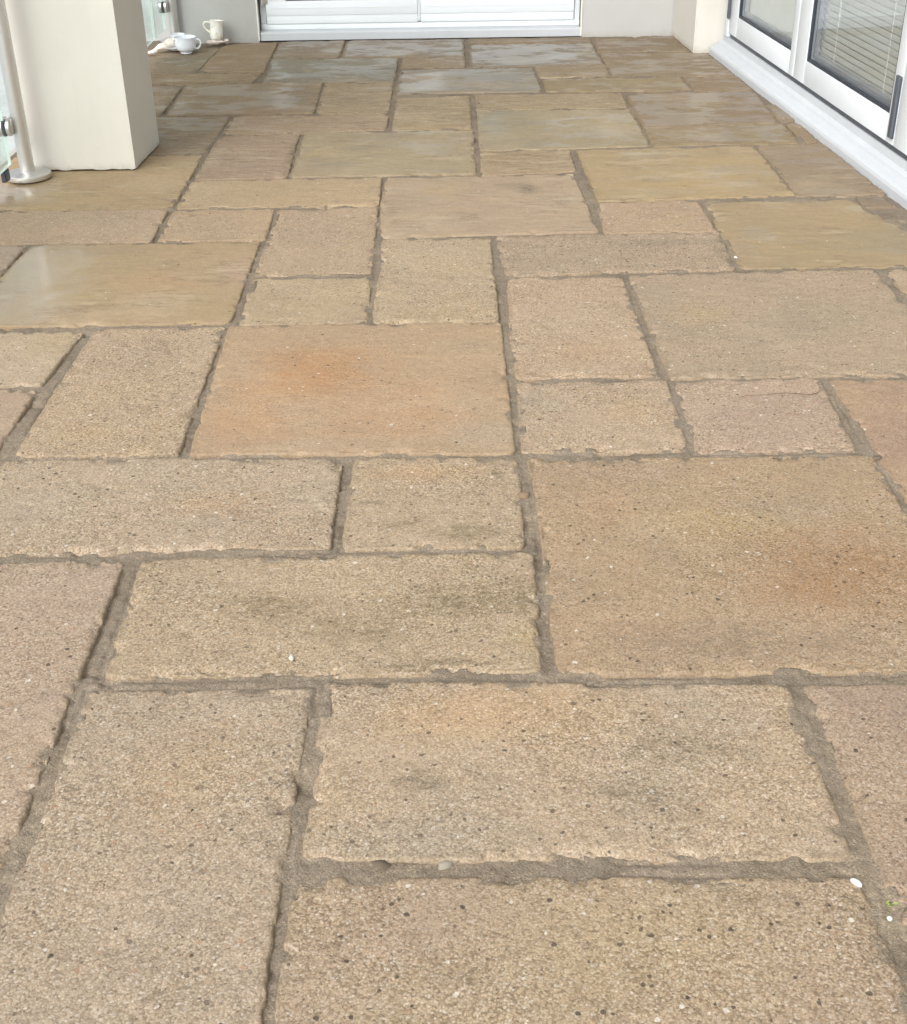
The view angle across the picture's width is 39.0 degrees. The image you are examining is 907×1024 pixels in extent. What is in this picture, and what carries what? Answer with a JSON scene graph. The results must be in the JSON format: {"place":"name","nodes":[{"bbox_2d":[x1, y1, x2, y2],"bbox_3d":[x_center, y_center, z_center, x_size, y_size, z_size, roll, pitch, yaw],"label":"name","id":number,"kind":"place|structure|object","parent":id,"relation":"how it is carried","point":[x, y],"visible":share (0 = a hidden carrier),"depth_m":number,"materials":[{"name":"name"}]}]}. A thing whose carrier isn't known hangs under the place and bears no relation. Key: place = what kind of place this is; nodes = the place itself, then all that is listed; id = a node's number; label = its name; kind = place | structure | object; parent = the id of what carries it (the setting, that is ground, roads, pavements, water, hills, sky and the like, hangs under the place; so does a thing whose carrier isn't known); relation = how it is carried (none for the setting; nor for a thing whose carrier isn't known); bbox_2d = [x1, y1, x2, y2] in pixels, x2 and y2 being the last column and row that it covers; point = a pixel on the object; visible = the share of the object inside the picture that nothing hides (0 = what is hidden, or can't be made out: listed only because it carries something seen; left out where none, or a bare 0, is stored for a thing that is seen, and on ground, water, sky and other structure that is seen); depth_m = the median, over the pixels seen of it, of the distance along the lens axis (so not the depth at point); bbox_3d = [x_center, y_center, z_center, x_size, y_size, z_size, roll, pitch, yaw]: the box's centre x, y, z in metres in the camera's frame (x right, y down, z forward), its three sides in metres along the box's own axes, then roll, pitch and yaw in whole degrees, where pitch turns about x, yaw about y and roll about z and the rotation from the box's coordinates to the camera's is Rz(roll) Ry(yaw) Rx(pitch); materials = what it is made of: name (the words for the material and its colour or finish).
{"place":"outdoors","nodes":[
{"label":"outdoors","id":0,"kind":"place"},
{"bbox_2d":[0,0,164,160],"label":"ground","id":1,"kind":"structure","parent":0,"point":[3,97],"depth_m":18.15,"materials":[{"name":"white"}]},
{"bbox_2d":[0,13,515,404],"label":"terrace base","id":2,"kind":"object","parent":1,"relation":"on","point":[159,25],"depth_m":6.03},
{"bbox_2d":[0,246,25,275],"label":"paving slab","id":3,"kind":"structure","parent":2,"relation":"on","point":[8,254],"depth_m":3.20,"materials":[{"name":"stone"}]},
{"bbox_2d":[0,390,35,450],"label":"paving slab","id":4,"kind":"structure","parent":2,"relation":"on","point":[15,406],"depth_m":2.43,"materials":[{"name":"stone"}]},
{"bbox_2d":[0,209,168,245],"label":"paving slab","id":5,"kind":"structure","parent":2,"relation":"on","point":[88,227],"depth_m":3.38,"materials":[{"name":"stone"}]},
{"bbox_2d":[0,241,259,330],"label":"paving slab","id":6,"kind":"structure","parent":2,"relation":"on","point":[103,285],"depth_m":3.00,"materials":[{"name":"stone"}]},
{"bbox_2d":[152,86,181,116],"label":"paving slab","id":7,"kind":"structure","parent":2,"relation":"on","point":[164,96],"depth_m":4.71,"materials":[{"name":"stone"}]},
{"bbox_2d":[148,48,219,73],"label":"paving slab","id":8,"kind":"structure","parent":2,"relation":"on","point":[167,62],"depth_m":5.28,"materials":[{"name":"stone"}]},
{"bbox_2d":[148,50,157,54],"bbox_3d":[-1.273,-1.927,5.366,0.020,0.017,0.075,24,38,35],"label":"sea shell","id":9,"kind":"object","parent":8,"relation":"on","point":[152,52],"visible":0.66,"depth_m":5.37},
{"bbox_2d":[153,38,174,50],"bbox_3d":[-1.218,-1.984,5.431,0.155,0.044,0.052,-31,40,-22],"label":"sea shell","id":10,"kind":"object","parent":8,"relation":"on","point":[169,43],"visible":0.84,"depth_m":5.42},
{"bbox_2d":[174,35,200,53],"bbox_3d":[-1.125,-1.969,5.391,0.100,0.066,0.092,-19,35,-28],"label":"teacup","id":11,"kind":"object","parent":8,"relation":"on","point":[185,44],"visible":1,"depth_m":5.36,"materials":[{"name":"white ceramic"}]},
{"bbox_2d":[151,73,262,85],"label":"paving slab","id":12,"kind":"structure","parent":2,"relation":"on","point":[194,79],"depth_m":4.97,"materials":[{"name":"stone"}]},
{"bbox_2d":[158,209,274,242],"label":"paving slab","id":13,"kind":"structure","parent":2,"relation":"on","point":[233,226],"depth_m":3.38,"materials":[{"name":"stone"}]},
{"bbox_2d":[200,42,277,72],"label":"paving slab","id":14,"kind":"structure","parent":2,"relation":"on","point":[247,58],"depth_m":5.29,"materials":[{"name":"stone"}]},
{"bbox_2d":[165,82,323,116],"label":"paving slab","id":15,"kind":"structure","parent":2,"relation":"on","point":[251,99],"depth_m":4.64,"materials":[{"name":"stone"}]},
{"bbox_2d":[194,133,299,181],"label":"paving slab","id":16,"kind":"structure","parent":2,"relation":"on","point":[252,157],"depth_m":3.95,"materials":[{"name":"stone"}]},
{"bbox_2d":[177,177,381,210],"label":"paving slab","id":17,"kind":"structure","parent":2,"relation":"on","point":[320,194],"depth_m":3.62,"materials":[{"name":"stone"}]},
{"bbox_2d":[239,277,370,326],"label":"paving slab","id":18,"kind":"structure","parent":2,"relation":"on","point":[300,301],"depth_m":2.90,"materials":[{"name":"stone"}]},
{"bbox_2d":[223,113,388,135],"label":"paving slab","id":19,"kind":"structure","parent":2,"relation":"on","point":[271,125],"depth_m":4.32,"materials":[{"name":"stone"}]},
{"bbox_2d":[273,40,344,58],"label":"paving slab","id":20,"kind":"structure","parent":2,"relation":"on","point":[333,49],"depth_m":5.43,"materials":[{"name":"stone"}]},
{"bbox_2d":[255,207,377,277],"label":"paving slab","id":21,"kind":"structure","parent":2,"relation":"on","point":[329,242],"depth_m":3.24,"materials":[{"name":"stone"}]},
{"bbox_2d":[105,552,541,680],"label":"paving slab","id":22,"kind":"structure","parent":2,"relation":"on","point":[377,616],"depth_m":1.82,"materials":[{"name":"stone"}]},
{"bbox_2d":[262,58,398,84],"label":"paving slab","id":23,"kind":"structure","parent":2,"relation":"on","point":[355,70],"depth_m":5.06,"materials":[{"name":"stone"}]},
{"bbox_2d":[190,322,515,458],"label":"paving slab","id":24,"kind":"structure","parent":2,"relation":"on","point":[343,390],"depth_m":2.47,"materials":[{"name":"stone"}]},
{"bbox_2d":[317,82,393,114],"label":"paving slab","id":25,"kind":"structure","parent":2,"relation":"on","point":[350,98],"depth_m":4.64,"materials":[{"name":"stone"}]},
{"bbox_2d":[291,130,476,178],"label":"paving slab","id":26,"kind":"structure","parent":2,"relation":"on","point":[393,154],"depth_m":3.97,"materials":[{"name":"stone"}]},
{"bbox_2d":[343,39,464,57],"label":"paving slab","id":27,"kind":"structure","parent":2,"relation":"on","point":[402,48],"depth_m":5.44,"materials":[{"name":"stone"}]},
{"bbox_2d":[391,96,471,131],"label":"paving slab","id":28,"kind":"structure","parent":2,"relation":"on","point":[430,114],"depth_m":4.42,"materials":[{"name":"stone"}]},
{"bbox_2d":[400,56,465,68],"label":"paving slab","id":29,"kind":"structure","parent":2,"relation":"on","point":[436,62],"depth_m":5.18,"materials":[{"name":"stone"}]},
{"bbox_2d":[342,457,524,552],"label":"paving slab","id":30,"kind":"structure","parent":2,"relation":"on","point":[398,505],"depth_m":2.09,"materials":[{"name":"stone"}]},
{"bbox_2d":[372,238,498,324],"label":"paving slab","id":31,"kind":"structure","parent":2,"relation":"on","point":[422,281],"depth_m":2.98,"materials":[{"name":"stone"}]},
{"bbox_2d":[438,860,452,869],"bbox_3d":[-0.009,0.392,1.419,0.021,0.011,0.014,-16,34,-24],"label":"pebble","id":32,"kind":"object","parent":2,"relation":"on","point":[445,864],"visible":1,"depth_m":1.42,"materials":[{"name":"white stone"}]},
{"bbox_2d":[0,36,906,1023],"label":"patio","id":33,"kind":"structure","parent":2,"relation":"on","point":[300,870],"depth_m":1.72,"materials":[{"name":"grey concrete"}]},
{"bbox_2d":[0,332,83,388],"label":"paving slab","id":34,"kind":"structure","parent":33,"relation":"on","point":[36,359],"depth_m":2.65,"materials":[{"name":"stone"}]},
{"bbox_2d":[0,561,123,867],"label":"paving slab","id":35,"kind":"structure","parent":33,"relation":"on","point":[53,615],"depth_m":1.75,"materials":[{"name":"stone"}]},
{"bbox_2d":[0,155,202,211],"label":"paving slab","id":36,"kind":"structure","parent":33,"relation":"on","point":[154,182],"depth_m":3.70,"materials":[{"name":"stone"}]},
{"bbox_2d":[0,0,51,182],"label":"glass balustrade","id":37,"kind":"object","parent":36,"relation":"on","point":[14,123],"visible":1,"depth_m":3.67,"materials":[{"name":"silver metal"}]},
{"bbox_2d":[5,0,158,170],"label":"column","id":38,"kind":"structure","parent":36,"relation":"on","point":[84,73],"depth_m":3.74,"materials":[{"name":"white paint"}]},
{"bbox_2d":[16,327,225,459],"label":"paving slab","id":39,"kind":"structure","parent":33,"relation":"on","point":[125,393],"depth_m":2.47,"materials":[{"name":"stone"}]},
{"bbox_2d":[16,116,229,156],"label":"paving slab","id":40,"kind":"structure","parent":33,"relation":"on","point":[192,135],"depth_m":4.24,"materials":[{"name":"stone"}]},
{"bbox_2d":[0,689,310,1023],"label":"paving slab","id":41,"kind":"structure","parent":33,"relation":"on","point":[147,887],"depth_m":1.41,"materials":[{"name":"stone"}]},
{"bbox_2d":[147,0,179,46],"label":"glass balustrade","id":42,"kind":"object","parent":33,"relation":"on","point":[169,7],"visible":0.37,"depth_m":5.50,"materials":[{"name":"clear glass"}]},
{"bbox_2d":[0,458,343,557],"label":"paving slab","id":43,"kind":"structure","parent":33,"relation":"on","point":[100,508],"depth_m":2.10,"materials":[{"name":"stone"}]},
{"bbox_2d":[206,39,225,44],"bbox_3d":[-1.028,-2.036,5.540,0.085,0.025,0.030,-7,31,-10],"label":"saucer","id":44,"kind":"object","parent":33,"relation":"on","point":[213,42],"visible":1,"depth_m":5.53,"materials":[{"name":"beige ceramic"}]},
{"bbox_2d":[202,19,223,39],"bbox_3d":[-1.038,-2.087,5.531,0.094,0.078,0.067,3,24,-3],"label":"mug","id":45,"kind":"object","parent":44,"relation":"on","point":[216,29],"visible":1,"depth_m":5.51,"materials":[{"name":"white ceramic"}]},
{"bbox_2d":[372,860,390,869],"bbox_3d":[-0.080,0.393,1.420,0.025,0.013,0.017,-1,30,0],"label":"clod","id":46,"kind":"object","parent":33,"relation":"on","point":[381,864],"visible":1,"depth_m":1.42,"materials":[{"name":"beige stone"}]},
{"bbox_2d":[518,491,529,498],"bbox_3d":[0.117,-0.027,2.125,0.018,0.012,0.020,11,32,19],"label":"clod","id":47,"kind":"object","parent":33,"relation":"on","point":[524,494],"visible":1,"depth_m":2.12,"materials":[{"name":"beige stone"}]},
{"bbox_2d":[873,455,881,459],"bbox_3d":[0.736,-0.093,2.222,0.019,0.008,0.013,-13,33,-20],"label":"clod","id":48,"kind":"object","parent":33,"relation":"on","point":[877,457],"visible":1,"depth_m":2.22,"materials":[{"name":"brown soil"}]},
{"bbox_2d":[900,909,906,925],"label":"paving slab","id":49,"kind":"structure","parent":33,"relation":"on","point":[903,920],"depth_m":1.34,"materials":[{"name":"stone"}]},
{"bbox_2d":[396,68,541,95],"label":"paving slab","id":50,"kind":"structure","parent":2,"relation":"on","point":[468,81],"depth_m":4.86,"materials":[{"name":"stone"}]},
{"bbox_2d":[380,174,598,238],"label":"paving slab","id":51,"kind":"structure","parent":2,"relation":"on","point":[471,206],"depth_m":3.49,"materials":[{"name":"stone"}]},
{"bbox_2d":[480,150,575,176],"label":"paving slab","id":52,"kind":"structure","parent":2,"relation":"on","point":[496,163],"depth_m":3.87,"materials":[{"name":"stone"}]},
{"bbox_2d":[467,37,590,44],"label":"paving slab","id":53,"kind":"structure","parent":2,"relation":"on","point":[516,41],"depth_m":5.55,"materials":[{"name":"stone"}]},
{"bbox_2d":[469,43,602,68],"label":"paving slab","id":54,"kind":"structure","parent":2,"relation":"on","point":[492,56],"depth_m":5.28,"materials":[{"name":"stone"}]},
{"bbox_2d":[176,0,903,94],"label":"house","id":55,"kind":"structure","parent":2,"relation":"on","point":[695,26],"depth_m":5.57,"materials":[{"name":"paint"}]},
{"bbox_2d":[259,0,579,40],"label":"patio door","id":56,"kind":"structure","parent":55,"relation":"attached to","point":[282,20],"depth_m":5.62,"materials":[{"name":"white plastic"}]},
{"bbox_2d":[709,0,906,209],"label":"folding door","id":57,"kind":"structure","parent":55,"relation":"attached to","point":[858,125],"depth_m":4.16,"materials":[{"name":"plastic"}]},
{"bbox_2d":[749,0,795,37],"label":"panel blind","id":58,"kind":"object","parent":57,"relation":"attached to","point":[778,15],"depth_m":4.70,"materials":[{"name":"fabric"}]},
{"bbox_2d":[819,0,905,97],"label":"venetian blind","id":59,"kind":"object","parent":57,"relation":"attached to","point":[889,11],"visible":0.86,"depth_m":3.89,"materials":[{"name":"white plastic"}]},
{"bbox_2d":[476,93,627,110],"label":"paving slab","id":60,"kind":"structure","parent":2,"relation":"on","point":[541,102],"depth_m":4.56,"materials":[{"name":"stone"}]},
{"bbox_2d":[477,109,649,150],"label":"paving slab","id":61,"kind":"structure","parent":2,"relation":"on","point":[531,130],"depth_m":4.21,"materials":[{"name":"stone"}]},
{"bbox_2d":[534,64,609,78],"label":"paving slab","id":62,"kind":"structure","parent":2,"relation":"on","point":[571,71],"depth_m":4.99,"materials":[{"name":"stone"}]},
{"bbox_2d":[301,682,849,864],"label":"paving slab","id":63,"kind":"structure","parent":2,"relation":"on","point":[454,772],"depth_m":1.53,"materials":[{"name":"stone"}]},
{"bbox_2d":[507,277,656,382],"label":"paving slab","id":64,"kind":"structure","parent":2,"relation":"on","point":[573,328],"depth_m":2.73,"materials":[{"name":"stone"}]},
{"bbox_2d":[274,877,906,1023],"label":"paving slab","id":65,"kind":"structure","parent":2,"relation":"on","point":[596,950],"depth_m":1.31,"materials":[{"name":"stone"}]},
{"bbox_2d":[850,878,861,887],"bbox_3d":[0.435,0.400,1.382,0.007,0.008,0.015,-22,36,-32],"label":"pebble","id":66,"kind":"object","parent":65,"relation":"on","point":[856,882],"visible":1,"depth_m":1.38,"materials":[{"name":"white stone"}]},
{"bbox_2d":[516,380,686,456],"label":"paving slab","id":67,"kind":"structure","parent":2,"relation":"on","point":[619,419],"depth_m":2.37,"materials":[{"name":"stone"}]},
{"bbox_2d":[496,232,734,277],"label":"paving slab","id":68,"kind":"structure","parent":2,"relation":"on","point":[559,255],"depth_m":3.14,"materials":[{"name":"stone"}]},
{"bbox_2d":[542,77,690,92],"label":"paving slab","id":69,"kind":"structure","parent":2,"relation":"on","point":[645,85],"depth_m":4.77,"materials":[{"name":"stone"}]},
{"bbox_2d":[593,36,690,52],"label":"paving slab","id":70,"kind":"structure","parent":2,"relation":"on","point":[672,44],"depth_m":5.44,"materials":[{"name":"stone"}]},
{"bbox_2d":[599,201,716,234],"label":"paving slab","id":71,"kind":"structure","parent":2,"relation":"on","point":[660,217],"depth_m":3.39,"materials":[{"name":"stone"}]},
{"bbox_2d":[600,53,734,77],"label":"paving slab","id":72,"kind":"structure","parent":2,"relation":"on","point":[622,65],"depth_m":5.08,"materials":[{"name":"stone"}]},
{"bbox_2d":[577,146,794,202],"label":"paving slab","id":73,"kind":"structure","parent":2,"relation":"on","point":[661,174],"depth_m":3.74,"materials":[{"name":"stone"}]},
{"bbox_2d":[627,91,777,128],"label":"paving slab","id":74,"kind":"structure","parent":2,"relation":"on","point":[664,110],"depth_m":4.44,"materials":[{"name":"stone"}]},
{"bbox_2d":[527,456,906,678],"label":"paving slab","id":75,"kind":"structure","parent":2,"relation":"on","point":[713,567],"depth_m":1.93,"materials":[{"name":"stone"}]},
{"bbox_2d":[683,76,752,91],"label":"paving slab","id":76,"kind":"structure","parent":2,"relation":"on","point":[719,84],"depth_m":4.77,"materials":[{"name":"stone"}]},
{"bbox_2d":[645,123,796,148],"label":"paving slab","id":77,"kind":"structure","parent":2,"relation":"on","point":[757,134],"depth_m":4.11,"materials":[{"name":"stone"}]},
{"bbox_2d":[673,378,854,454],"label":"paving slab","id":78,"kind":"structure","parent":2,"relation":"on","point":[719,415],"depth_m":2.36,"materials":[{"name":"stone"}]},
{"bbox_2d":[740,391,819,397],"bbox_3d":[0.622,-0.223,2.433,0.167,0.004,0.017,-4,31,-6],"label":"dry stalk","id":79,"kind":"object","parent":78,"relation":"on","point":[792,393],"visible":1,"depth_m":2.44,"materials":[{"name":"beige plant"}]},
{"bbox_2d":[629,270,906,380],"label":"paving slab","id":80,"kind":"structure","parent":2,"relation":"on","point":[793,324],"depth_m":2.74,"materials":[{"name":"stone"}]},
{"bbox_2d":[765,104,794,122],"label":"paving slab","id":81,"kind":"structure","parent":2,"relation":"on","point":[777,112],"depth_m":4.34,"materials":[{"name":"stone"}]},
{"bbox_2d":[786,123,818,144],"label":"paving slab","id":82,"kind":"structure","parent":2,"relation":"on","point":[802,132],"depth_m":4.14,"materials":[{"name":"stone"}]},
{"bbox_2d":[706,200,906,270],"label":"paving slab","id":83,"kind":"structure","parent":2,"relation":"on","point":[769,235],"depth_m":3.25,"materials":[{"name":"stone"}]},
{"bbox_2d":[757,144,885,197],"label":"paving slab","id":84,"kind":"structure","parent":2,"relation":"on","point":[815,170],"depth_m":3.74,"materials":[{"name":"stone"}]},
{"bbox_2d":[803,684,906,902],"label":"paving slab","id":85,"kind":"structure","parent":2,"relation":"on","point":[865,731],"depth_m":1.55,"materials":[{"name":"stone"}]},
{"bbox_2d":[829,380,906,503],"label":"paving slab","id":86,"kind":"structure","parent":2,"relation":"on","point":[878,409],"depth_m":2.36,"materials":[{"name":"stone"}]},
{"bbox_2d":[855,197,894,208],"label":"paving slab","id":87,"kind":"structure","parent":2,"relation":"on","point":[878,203],"depth_m":3.48,"materials":[{"name":"stone"}]},
{"bbox_2d":[887,269,906,297],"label":"paving slab","id":88,"kind":"structure","parent":2,"relation":"on","point":[899,276],"depth_m":2.97,"materials":[{"name":"stone"}]},
{"bbox_2d":[885,901,897,907],"bbox_3d":[0.465,0.415,1.359,0.012,0.005,0.010,-16,34,-24],"label":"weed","id":89,"kind":"object","parent":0,"point":[888,903],"visible":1,"depth_m":1.36,"materials":[{"name":"green plant"}]},
{"bbox_3d":[-1.184,-1.976,5.450,0.098,0.015,0.098,-1,30,0],"label":"saucer","id":90,"kind":"object","parent":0,"visible":0},
{"bbox_2d":[170,33,184,41],"bbox_3d":[-1.170,-2.009,5.442,0.064,0.047,0.064,-1,30,0],"label":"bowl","id":91,"kind":"object","parent":90,"relation":"on","point":[173,35],"visible":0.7,"depth_m":5.45,"materials":[{"name":"white ceramic"}]}
]}

